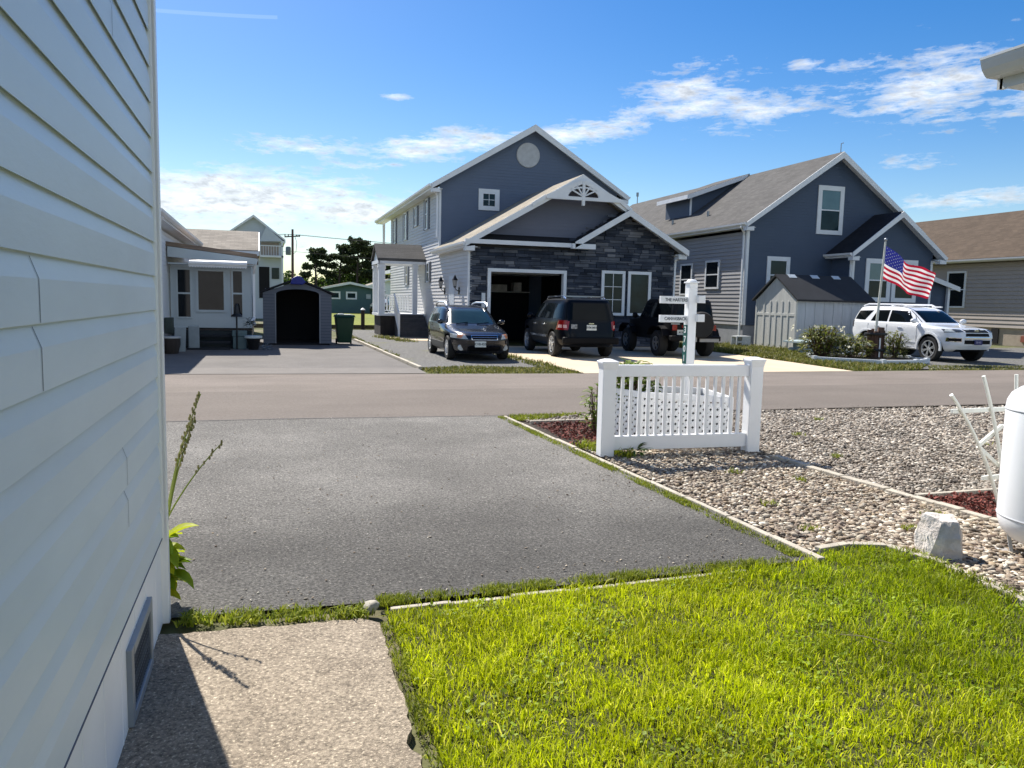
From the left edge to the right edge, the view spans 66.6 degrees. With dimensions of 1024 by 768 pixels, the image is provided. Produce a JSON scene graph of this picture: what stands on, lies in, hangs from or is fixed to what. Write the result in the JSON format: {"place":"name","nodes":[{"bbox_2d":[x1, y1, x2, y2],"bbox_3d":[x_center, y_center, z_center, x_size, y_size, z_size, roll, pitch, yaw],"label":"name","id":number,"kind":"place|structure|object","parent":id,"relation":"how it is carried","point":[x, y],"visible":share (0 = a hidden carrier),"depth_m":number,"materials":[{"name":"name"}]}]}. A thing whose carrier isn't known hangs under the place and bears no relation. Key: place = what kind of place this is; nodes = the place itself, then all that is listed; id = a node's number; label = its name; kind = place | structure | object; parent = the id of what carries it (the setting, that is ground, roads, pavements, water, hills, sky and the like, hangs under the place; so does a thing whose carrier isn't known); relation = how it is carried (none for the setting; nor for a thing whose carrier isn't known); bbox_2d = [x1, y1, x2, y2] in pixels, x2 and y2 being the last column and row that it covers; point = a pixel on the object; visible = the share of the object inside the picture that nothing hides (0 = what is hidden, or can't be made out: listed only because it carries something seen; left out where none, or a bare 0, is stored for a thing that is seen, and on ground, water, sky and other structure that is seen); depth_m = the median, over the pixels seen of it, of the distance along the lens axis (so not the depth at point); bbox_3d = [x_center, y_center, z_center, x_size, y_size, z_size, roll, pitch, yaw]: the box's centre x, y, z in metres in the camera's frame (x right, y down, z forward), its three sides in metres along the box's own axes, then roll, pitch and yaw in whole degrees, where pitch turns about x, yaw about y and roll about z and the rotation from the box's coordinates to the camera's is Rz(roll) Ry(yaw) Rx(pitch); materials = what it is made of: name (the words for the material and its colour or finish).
{"place":"outdoors","nodes":[
{"label":"outdoors","id":0,"kind":"place"},
{"bbox_2d":[186,228,259,334],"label":"tan roofed house","id":1,"kind":"structure","parent":0,"point":[243,241],"depth_m":32.49,"materials":[{"name":"beige"}]},
{"bbox_2d":[231,215,285,318],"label":"white gabled house","id":2,"kind":"structure","parent":0,"point":[269,271],"depth_m":56.63,"materials":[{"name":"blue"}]},
{"bbox_2d":[259,267,269,297],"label":"door","id":3,"kind":"structure","parent":2,"relation":"in","point":[264,283],"depth_m":56.73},
{"bbox_2d":[272,268,278,278],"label":"window","id":4,"kind":"structure","parent":2,"relation":"in","point":[275,271],"depth_m":56.92,"materials":[{"name":"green glass"}]},
{"bbox_2d":[164,339,426,373],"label":"neighbour driveway","id":5,"kind":"structure","parent":0,"point":[354,354],"depth_m":20.42,"materials":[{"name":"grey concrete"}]},
{"bbox_2d":[164,336,180,353],"bbox_3d":[-9.269,-1.059,21.209,0.520,0.470,0.520,-1,6,-18],"label":"garden barrel","id":6,"kind":"object","parent":5,"relation":"on","point":[172,344],"visible":0.85,"depth_m":21.04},
{"bbox_2d":[174,327,185,351],"bbox_3d":[-9.284,-1.249,21.816,0.300,0.718,0.215,-2,7,-32],"label":"leaning board","id":7,"kind":"object","parent":5,"relation":"on","point":[180,331],"visible":0.74,"depth_m":21.79,"materials":[{"name":"wood"}]},
{"bbox_2d":[188,325,199,347],"bbox_3d":[-9.317,-1.358,22.848,0.300,0.718,0.215,-1,7,-23],"label":"leaning board","id":8,"kind":"object","parent":5,"relation":"on","point":[193,336],"visible":1,"depth_m":22.81,"materials":[{"name":"wood"}]},
{"bbox_2d":[231,303,241,348],"bbox_3d":[-8.275,-1.731,23.453,0.340,1.380,0.331,-1,6,-18],"label":"bird feeder","id":9,"kind":"object","parent":5,"relation":"on","point":[236,314],"visible":1,"depth_m":23.38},
{"bbox_2d":[232,330,246,348],"bbox_3d":[-8.300,-1.353,23.778,0.420,0.560,0.390,-1,6,-18],"label":"storage box","id":10,"kind":"object","parent":5,"relation":"on","point":[242,344],"visible":0.84,"depth_m":23.61,"materials":[{"name":"plastic"}]},
{"bbox_2d":[244,335,261,349],"bbox_3d":[-7.792,-1.248,23.502,0.520,0.430,0.512,-1,6,-18],"label":"planter pot","id":11,"kind":"object","parent":5,"relation":"on","point":[253,342],"visible":0.99,"depth_m":23.36,"materials":[{"name":"black plastic"}]},
{"bbox_2d":[260,280,334,344],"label":"resin shed","id":12,"kind":"structure","parent":5,"relation":"on","point":[294,314],"depth_m":28.03,"materials":[{"name":"plastic"}]},
{"bbox_2d":[290,276,304,284],"bbox_3d":[-7.187,-3.475,26.155,0.477,0.289,0.760,-1,6,-18],"label":"blue tarp","id":13,"kind":"object","parent":12,"relation":"on","point":[298,280],"visible":0.95,"depth_m":25.80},
{"bbox_2d":[333,314,354,343],"bbox_3d":[-5.892,-1.917,27.395,0.694,1.030,0.875,-1,6,-18],"label":"wheelie bin","id":14,"kind":"object","parent":5,"relation":"on","point":[344,324],"visible":1,"depth_m":27.08,"materials":[{"name":"green plastic"}]},
{"bbox_2d":[332,313,373,324],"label":"back lawn","id":15,"kind":"structure","parent":0,"point":[369,318],"depth_m":63.46,"materials":[{"name":"plant"}]},
{"bbox_2d":[284,229,299,279],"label":"utility pole","id":16,"kind":"object","parent":15,"relation":"on","point":[289,250],"visible":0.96,"depth_m":85.55,"materials":[{"name":"brown wood"}]},
{"bbox_2d":[321,282,387,312],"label":"green house","id":17,"kind":"structure","parent":0,"point":[350,297],"depth_m":86.09,"materials":[{"name":"teal"}]},
{"bbox_2d":[346,292,356,299],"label":"window","id":18,"kind":"structure","parent":17,"relation":"in","point":[349,295],"depth_m":86.09,"materials":[{"name":"white glass"}]},
{"bbox_2d":[366,279,390,302],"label":"pale far house","id":19,"kind":"structure","parent":0,"point":[387,284],"depth_m":103.08,"materials":[{"name":"white"}]},
{"bbox_2d":[166,416,806,617],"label":"driveway","id":20,"kind":"structure","parent":0,"point":[472,524],"depth_m":5.82,"materials":[{"name":"asphalt"}]},
{"bbox_2d":[168,391,222,599],"bbox_3d":[-1.724,0.583,4.018,0.406,1.113,0.273,-3,7,-33],"label":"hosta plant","id":21,"kind":"object","parent":20,"relation":"on","point":[176,561],"visible":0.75,"depth_m":3.97,"materials":[{"name":"green plant"}]},
{"bbox_2d":[166,415,500,421],"bbox_3d":[-5.988,0.494,9.284,12.151,0.001,0.190,-1,6,-17],"label":"road seam","id":22,"kind":"object","parent":20,"relation":"on","point":[344,417],"visible":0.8,"depth_m":10.48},
{"bbox_2d":[176,403,937,608],"bbox_3d":[2.932,0.735,8.809,12.652,0.022,6.757,-1,6,-18],"label":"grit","id":23,"kind":"object","parent":20,"relation":"on","point":[494,502],"visible":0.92,"depth_m":5.41,"materials":[{"name":"gravel"}]},
{"bbox_2d":[171,411,1023,767],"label":"weeds","id":24,"kind":"object","parent":20,"relation":"on","point":[255,615],"visible":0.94,"depth_m":4.33,"materials":[{"name":"plant"}]},
{"bbox_2d":[577,383,597,430],"bbox_3d":[1.070,0.271,9.721,0.562,0.677,0.572,-1,6,-18],"label":"leafy plant","id":25,"kind":"object","parent":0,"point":[592,404],"visible":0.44,"depth_m":9.70,"materials":[{"name":"green plant"}]},
{"bbox_2d":[156,0,1023,282],"label":"sky","id":26,"kind":"structure","parent":0,"point":[315,118],"materials":[{"name":"blue"}]},
{"bbox_2d":[160,318,1023,767],"bbox_3d":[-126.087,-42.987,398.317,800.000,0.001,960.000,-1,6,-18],"label":"ground","id":27,"kind":"structure","parent":0,"point":[416,742],"depth_m":3.95,"materials":[{"name":"green plant"}]},
{"bbox_2d":[0,0,170,767],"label":"house","id":28,"kind":"structure","parent":27,"relation":"on","point":[85,606],"depth_m":2.13,"materials":[{"name":"plastic"}]},
{"bbox_2d":[161,208,257,349],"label":"white house","id":29,"kind":"structure","parent":27,"relation":"on","point":[201,297],"depth_m":23.61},
{"bbox_2d":[164,317,173,333],"bbox_3d":[-9.756,-1.667,22.200,0.220,0.450,0.300,-1,6,-18],"label":"meter box","id":30,"kind":"object","parent":29,"relation":"attached to","point":[169,325],"visible":0.99,"depth_m":22.07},
{"bbox_2d":[176,268,192,317],"bbox_3d":[-9.858,-2.731,23.449,0.440,1.500,0.021,-1,6,-18],"label":"window","id":31,"kind":"structure","parent":29,"relation":"in","point":[183,275],"depth_m":23.45,"materials":[{"name":"white glass"}]},
{"bbox_2d":[195,268,226,311],"bbox_3d":[-9.130,-2.838,23.665,0.860,1.300,0.026,-1,6,-18],"label":"window","id":32,"kind":"structure","parent":29,"relation":"in","point":[210,283],"depth_m":23.66,"materials":[{"name":"white glass"}]},
{"bbox_2d":[188,259,246,268],"bbox_3d":[-8.588,-3.498,22.787,1.600,0.220,0.180,-1,6,-18],"label":"awning","id":33,"kind":"object","parent":29,"relation":"attached to","point":[219,264],"visible":1,"depth_m":22.73,"materials":[{"name":"white paint"}]},
{"bbox_2d":[231,269,243,316],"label":"window","id":34,"kind":"structure","parent":29,"relation":"in","point":[237,276],"depth_m":23.89,"materials":[{"name":"white glass"}]},
{"bbox_2d":[117,618,421,767],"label":"walkway","id":35,"kind":"structure","parent":27,"relation":"on","point":[328,694],"depth_m":3.07,"materials":[{"name":"concrete"}]},
{"bbox_2d":[165,368,424,373],"bbox_3d":[-5.036,-0.293,16.976,6.171,0.001,1.499,0,6,-15],"label":"apron","id":36,"kind":"object","parent":27,"relation":"on","point":[279,370],"visible":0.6,"depth_m":16.95,"materials":[{"name":"concrete"}]},
{"bbox_2d":[298,247,328,285],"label":"pine tree","id":37,"kind":"object","parent":27,"relation":"on","point":[316,258],"visible":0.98,"depth_m":162.80,"materials":[{"name":"green plant"}]},
{"bbox_2d":[254,324,373,328],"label":"timber bulkhead","id":38,"kind":"object","parent":27,"relation":"on","point":[333,326],"depth_m":41.36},
{"bbox_2d":[283,260,388,286],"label":"woodland","id":39,"kind":"object","parent":27,"relation":"on","point":[344,278],"depth_m":174.14,"materials":[{"name":"plant"}]},
{"bbox_2d":[323,243,353,283],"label":"pine tree","id":40,"kind":"object","parent":27,"relation":"on","point":[342,248],"visible":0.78,"depth_m":166.79,"materials":[{"name":"green plant"}]},
{"bbox_2d":[339,235,373,282],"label":"pine tree","id":41,"kind":"object","parent":27,"relation":"on","point":[358,247],"visible":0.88,"depth_m":165.73,"materials":[{"name":"green plant"}]},
{"bbox_2d":[360,308,364,329],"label":"mooring post","id":42,"kind":"object","parent":27,"relation":"on","point":[362,318],"visible":0.89,"depth_m":41.19,"materials":[{"name":"brown paint"}]},
{"bbox_2d":[363,600,379,615],"bbox_3d":[-0.729,1.148,4.015,0.092,0.073,0.094,-1,6,-18],"label":"stone","id":43,"kind":"object","parent":27,"relation":"on","point":[374,604],"visible":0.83,"depth_m":3.99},
{"bbox_2d":[354,339,421,369],"bbox_3d":[-4.100,-1.038,24.114,0.103,0.100,12.593,-1,6,-18],"label":"edging strip","id":44,"kind":"object","parent":27,"relation":"on","point":[407,362],"visible":0.89,"depth_m":21.81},
{"bbox_2d":[333,330,543,368],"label":"gravel drive","id":45,"kind":"structure","parent":27,"relation":"on","point":[418,353],"depth_m":22.85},
{"bbox_2d":[428,301,508,358],"bbox_3d":[-1.361,-1.629,22.946,1.980,1.593,4.734,0,6,-16],"label":"parked wagon","id":46,"kind":"object","parent":45,"relation":"on","point":[453,330],"visible":1,"depth_m":21.73,"materials":[{"name":"black paint"}]},
{"bbox_2d":[371,124,688,346],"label":"grey house","id":47,"kind":"structure","parent":27,"relation":"on","point":[517,229],"depth_m":31.34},
{"bbox_2d":[403,212,406,240],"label":"window","id":48,"kind":"structure","parent":47,"relation":"in","point":[405,214],"depth_m":40.08,"materials":[{"name":"white glass"}]},
{"bbox_2d":[425,198,427,229],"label":"window","id":49,"kind":"structure","parent":47,"relation":"in","point":[426,200],"depth_m":34.70,"materials":[{"name":"white glass"}]},
{"bbox_2d":[449,276,453,304],"bbox_3d":[-2.357,-3.140,30.338,0.018,2.100,0.900,-1,6,-18],"label":"side door","id":50,"kind":"structure","parent":47,"relation":"in","point":[451,289],"depth_m":30.27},
{"bbox_2d":[478,188,499,210],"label":"window","id":51,"kind":"structure","parent":47,"relation":"in","point":[489,199],"depth_m":32.86,"materials":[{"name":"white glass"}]},
{"bbox_2d":[491,272,559,276],"bbox_3d":[0.098,-4.156,29.603,2.800,0.040,2.250,-1,6,-18],"label":"garage door","id":52,"kind":"structure","parent":47,"relation":"in","point":[492,273],"depth_m":29.01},
{"bbox_2d":[601,270,625,315],"bbox_3d":[3.776,-3.397,29.173,0.960,1.660,0.051,-1,6,-18],"label":"window","id":53,"kind":"structure","parent":47,"relation":"in","point":[612,282],"depth_m":29.19,"materials":[{"name":"white glass"}]},
{"bbox_2d":[626,271,651,315],"bbox_3d":[4.806,-3.409,29.498,0.960,1.660,0.051,-1,6,-18],"label":"window","id":54,"kind":"structure","parent":47,"relation":"in","point":[639,283],"depth_m":29.49,"materials":[{"name":"glass"}]},
{"bbox_2d":[390,569,745,611],"bbox_3d":[0.405,1.162,4.412,2.194,0.031,0.059,-1,6,-19],"label":"edging strip","id":55,"kind":"object","parent":27,"relation":"on","point":[441,603],"visible":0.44,"depth_m":4.23,"materials":[{"name":"concrete"}]},
{"bbox_2d":[165,382,1023,420],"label":"road strip","id":56,"kind":"object","parent":27,"relation":"on","point":[335,404],"visible":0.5,"depth_m":12.78,"materials":[{"name":"asphalt"}]},
{"bbox_2d":[335,330,1023,373],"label":"verge grass","id":57,"kind":"structure","parent":27,"relation":"on","point":[780,353],"depth_m":22.18,"materials":[{"name":"plant"}]},
{"bbox_2d":[731,336,750,345],"bbox_3d":[9.074,-1.679,30.956,0.640,0.460,0.400,-1,6,-18],"label":"storage crate","id":58,"kind":"object","parent":57,"relation":"on","point":[742,340],"visible":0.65,"depth_m":30.83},
{"bbox_2d":[783,339,825,352],"bbox_3d":[10.573,-1.352,27.775,1.300,0.460,1.200,-1,6,-18],"label":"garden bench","id":59,"kind":"object","parent":57,"relation":"on","point":[795,343],"visible":0.31,"depth_m":27.63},
{"bbox_2d":[517,411,1014,604],"bbox_3d":[7.660,0.819,9.258,13.840,0.001,7.980,-1,6,-18],"label":"gravel bed","id":60,"kind":"object","parent":27,"relation":"on","point":[546,431],"depth_m":8.69,"materials":[{"name":"gravel"}]},
{"bbox_2d":[530,419,592,423],"bbox_3d":[0.971,0.503,10.674,1.533,0.054,0.056,-1,6,-18],"label":"edging strip","id":61,"kind":"object","parent":60,"relation":"on","point":[547,421],"visible":0.41,"depth_m":10.54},
{"bbox_2d":[503,416,824,562],"bbox_3d":[0.932,0.796,7.916,0.064,0.060,6.315,-1,6,-19],"label":"edging strip","id":62,"kind":"object","parent":60,"relation":"on","point":[773,538],"visible":0.59,"depth_m":6.07,"materials":[{"name":"concrete"}]},
{"bbox_2d":[614,386,733,435],"bbox_3d":[1.805,0.340,9.482,1.480,0.620,0.979,0,6,-8],"label":"fence panel","id":63,"kind":"object","parent":60,"relation":"on","point":[660,408],"visible":0.23,"depth_m":9.05,"materials":[{"name":"white paint"}]},
{"bbox_2d":[616,358,662,403],"bbox_3d":[1.448,-0.039,9.409,0.804,0.548,0.830,-1,6,-18],"label":"leafy plant","id":64,"kind":"object","parent":63,"relation":"in","point":[635,379],"visible":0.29,"depth_m":9.29,"materials":[{"name":"green plant"}]},
{"bbox_2d":[659,279,705,394],"bbox_3d":[1.975,-0.280,9.223,0.530,1.914,0.180,-1,6,-18],"label":"signpost","id":65,"kind":"object","parent":60,"relation":"on","point":[690,317],"visible":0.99,"depth_m":9.18,"materials":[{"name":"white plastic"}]},
{"bbox_2d":[533,420,996,517],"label":"mulch","id":66,"kind":"object","parent":60,"relation":"on","point":[973,504],"visible":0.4,"depth_m":6.81,"materials":[{"name":"wood"}]},
{"bbox_2d":[772,455,998,522],"bbox_3d":[3.342,0.943,7.006,0.198,0.061,2.922,-1,7,-23],"label":"edging strip","id":67,"kind":"object","parent":60,"relation":"on","point":[951,507],"visible":0.67,"depth_m":6.92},
{"bbox_2d":[814,541,1023,606],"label":"edging strip","id":68,"kind":"object","parent":60,"relation":"on","point":[842,544],"visible":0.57,"depth_m":5.18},
{"bbox_2d":[914,488,997,497],"bbox_3d":[4.565,0.960,7.105,2.232,0.060,0.064,-1,6,-18],"label":"edging strip","id":69,"kind":"object","parent":60,"relation":"on","point":[945,493],"visible":0.33,"depth_m":6.88,"materials":[{"name":"concrete"}]},
{"bbox_2d":[950,374,1018,503],"bbox_3d":[3.960,0.509,6.157,1.394,1.181,0.054,-1,6,-18],"label":"fan trellis","id":70,"kind":"object","parent":60,"relation":"on","point":[984,453],"visible":0.4,"depth_m":6.05,"materials":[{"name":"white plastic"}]},
{"bbox_2d":[975,541,1023,562],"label":"concrete pad","id":71,"kind":"object","parent":60,"relation":"on","point":[1004,548],"depth_m":5.30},
{"bbox_2d":[996,386,1023,551],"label":"gas tank","id":72,"kind":"object","parent":71,"relation":"on","point":[1010,508],"visible":0.99,"depth_m":5.06,"materials":[{"name":"white metal"}]},
{"bbox_2d":[630,142,960,347],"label":"slate blue house","id":73,"kind":"structure","parent":27,"relation":"on","point":[744,239],"depth_m":33.68,"materials":[{"name":"grey"}]},
{"bbox_2d":[679,263,692,294],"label":"window","id":74,"kind":"structure","parent":73,"relation":"in","point":[686,270],"depth_m":37.44,"materials":[{"name":"white glass"}]},
{"bbox_2d":[704,260,719,288],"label":"window","id":75,"kind":"structure","parent":73,"relation":"in","point":[712,267],"depth_m":35.10,"materials":[{"name":"glass"}]},
{"bbox_2d":[766,256,790,282],"bbox_3d":[11.321,-4.631,33.201,1.140,1.560,0.041,-1,6,-18],"label":"window","id":76,"kind":"structure","parent":73,"relation":"in","point":[775,265],"depth_m":33.14,"materials":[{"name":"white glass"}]},
{"bbox_2d":[816,185,844,234],"bbox_3d":[13.738,-7.492,33.646,1.340,2.060,0.041,-1,6,-18],"label":"window","id":77,"kind":"structure","parent":73,"relation":"in","point":[830,206],"depth_m":33.64,"materials":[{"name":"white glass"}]},
{"bbox_2d":[864,258,890,301],"bbox_3d":[15.575,-4.413,33.201,1.330,1.810,0.041,-1,6,-18],"label":"window","id":78,"kind":"structure","parent":73,"relation":"in","point":[873,267],"depth_m":33.15,"materials":[{"name":"white glass"}]},
{"bbox_2d":[890,260,917,302],"bbox_3d":[16.910,-4.428,33.622,1.330,1.810,0.041,-1,6,-18],"label":"window","id":79,"kind":"structure","parent":73,"relation":"in","point":[898,294],"depth_m":33.62,"materials":[{"name":"white glass"}]},
{"bbox_2d":[752,274,875,350],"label":"storage shed","id":80,"kind":"structure","parent":27,"relation":"on","point":[785,303],"depth_m":29.94,"materials":[{"name":"wood"}]},
{"bbox_2d":[806,352,929,364],"bbox_3d":[10.936,-0.790,24.234,3.770,0.180,3.170,-1,6,-18],"label":"bed border","id":81,"kind":"object","parent":27,"relation":"on","point":[899,359],"visible":0.61,"depth_m":23.55,"materials":[{"name":"concrete"}]},
{"bbox_2d":[796,325,846,356],"bbox_3d":[9.796,-1.325,24.609,1.550,1.092,1.611,-1,6,-18],"label":"flowering bush","id":82,"kind":"object","parent":81,"relation":"on","point":[819,348],"visible":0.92,"depth_m":24.42,"materials":[{"name":"green plant"}]},
{"bbox_2d":[788,324,870,352],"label":"flower heads","id":83,"kind":"object","parent":82,"relation":"attached to","point":[829,336],"visible":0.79,"depth_m":24.20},
{"bbox_2d":[829,333,876,357],"bbox_3d":[10.765,-1.176,24.590,1.379,0.850,1.417,-1,6,-18],"label":"flowering bush","id":84,"kind":"object","parent":81,"relation":"on","point":[857,350],"visible":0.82,"depth_m":24.43,"materials":[{"name":"green plant"}]},
{"bbox_2d":[864,327,887,357],"bbox_3d":[11.557,-1.280,24.824,0.680,1.061,0.680,-1,6,-18],"label":"timber stump","id":85,"kind":"object","parent":81,"relation":"on","point":[877,338],"visible":0.65,"depth_m":24.63,"materials":[{"name":"brown wood"}]},
{"bbox_2d":[874,238,887,330],"bbox_3d":[11.630,-2.723,24.686,0.273,3.762,0.100,-1,6,-18],"label":"flagpole","id":86,"kind":"object","parent":81,"relation":"on","point":[879,296],"visible":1,"depth_m":24.63,"materials":[{"name":"grey metal"}]},
{"bbox_2d":[883,246,935,298],"bbox_3d":[12.577,-3.529,24.697,1.785,1.640,0.245,1,6,-2],"label":"flag","id":87,"kind":"object","parent":86,"relation":"attached to","point":[913,280],"visible":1,"depth_m":24.68,"materials":[{"name":"fabric"}]},
{"bbox_2d":[883,330,911,358],"bbox_3d":[12.154,-1.222,24.751,0.986,0.962,0.974,-1,6,-18],"label":"flowering bush","id":88,"kind":"object","parent":81,"relation":"on","point":[897,343],"visible":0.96,"depth_m":24.65,"materials":[{"name":"green plant"}]},
{"bbox_2d":[980,44,1023,90],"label":"next door house","id":89,"kind":"structure","parent":27,"relation":"on","point":[1004,69],"depth_m":4.86,"materials":[{"name":"grey"}]},
{"bbox_2d":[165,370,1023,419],"bbox_3d":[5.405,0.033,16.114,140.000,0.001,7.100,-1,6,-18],"label":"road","id":90,"kind":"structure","parent":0,"point":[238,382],"depth_m":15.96,"materials":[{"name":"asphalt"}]},
{"bbox_2d":[508,346,849,372],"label":"concrete driveway","id":91,"kind":"structure","parent":0,"point":[583,359],"depth_m":23.18,"materials":[{"name":"concrete"}]},
{"bbox_2d":[524,295,618,355],"bbox_3d":[1.746,-1.890,24.883,2.178,1.824,4.650,0,6,-15],"label":"parked suv","id":92,"kind":"object","parent":91,"relation":"on","point":[556,325],"visible":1,"depth_m":22.92,"materials":[{"name":"black paint"}]},
{"bbox_2d":[618,299,720,355],"bbox_3d":[5.197,-1.902,25.785,1.980,1.810,4.170,0,6,-14],"label":"parked offroader","id":93,"kind":"object","parent":91,"relation":"on","point":[665,336],"visible":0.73,"depth_m":24.66,"materials":[{"name":"metal"}]},
{"bbox_2d":[640,302,652,316],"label":"side window","id":94,"kind":"structure","parent":93,"relation":"in","point":[646,311],"depth_m":25.71,"materials":[{"name":"black glass"}]},
{"bbox_2d":[651,303,671,316],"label":"side window","id":95,"kind":"structure","parent":93,"relation":"in","point":[658,309],"depth_m":24.70,"materials":[{"name":"black glass"}]},
{"bbox_2d":[677,304,711,316],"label":"rear window","id":96,"kind":"structure","parent":93,"relation":"in","point":[700,308],"depth_m":24.10,"materials":[{"name":"black glass"}]},
{"bbox_2d":[376,540,1023,767],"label":"lawn","id":97,"kind":"structure","parent":0,"point":[929,742],"depth_m":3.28,"materials":[{"name":"plant"}]},
{"bbox_2d":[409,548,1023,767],"bbox_3d":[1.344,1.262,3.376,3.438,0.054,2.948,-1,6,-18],"label":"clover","id":98,"kind":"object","parent":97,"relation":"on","point":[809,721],"visible":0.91,"depth_m":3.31,"materials":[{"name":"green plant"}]},
{"bbox_2d":[509,405,1005,493],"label":"gravel","id":99,"kind":"structure","parent":0,"point":[930,431],"depth_m":9.43,"materials":[{"name":"gravel"}]},
{"bbox_2d":[583,447,1023,594],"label":"gravel","id":100,"kind":"structure","parent":0,"point":[839,516],"depth_m":6.40,"materials":[{"name":"gravel"}]},
{"bbox_2d":[615,442,653,457],"bbox_3d":[1.294,0.703,8.243,0.414,0.138,0.375,-1,6,-18],"label":"weed","id":101,"kind":"object","parent":100,"relation":"on","point":[640,449],"visible":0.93,"depth_m":8.23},
{"bbox_2d":[596,357,766,456],"bbox_3d":[1.833,0.231,8.444,1.917,1.055,0.180,0,6,-15],"label":"picket fence","id":102,"kind":"object","parent":100,"relation":"on","point":[747,438],"visible":1,"depth_m":8.42,"materials":[{"name":"white plastic"}]},
{"bbox_2d":[914,512,962,560],"bbox_3d":[2.814,1.008,5.142,0.291,0.289,0.243,5,7,32],"label":"garden rock","id":103,"kind":"object","parent":100,"relation":"on","point":[939,535],"visible":0.87,"depth_m":5.08,"materials":[{"name":"stone"}]},
{"bbox_2d":[831,348,1023,368],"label":"grey driveway","id":104,"kind":"structure","parent":0,"point":[1003,356],"depth_m":26.91,"materials":[{"name":"concrete"}]},
{"bbox_2d":[852,303,992,360],"bbox_3d":[13.900,-1.818,26.683,2.294,1.840,4.889,-1,6,-17],"label":"parked suv","id":105,"kind":"object","parent":104,"relation":"on","point":[933,332],"visible":0.85,"depth_m":25.66,"materials":[{"name":"white paint"}]},
{"bbox_2d":[915,210,1023,346],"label":"taupe house","id":106,"kind":"structure","parent":0,"point":[983,267],"depth_m":40.20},
{"bbox_2d":[947,271,966,307],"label":"window","id":107,"kind":"structure","parent":106,"relation":"in","point":[958,278],"depth_m":41.08,"materials":[{"name":"glass"}]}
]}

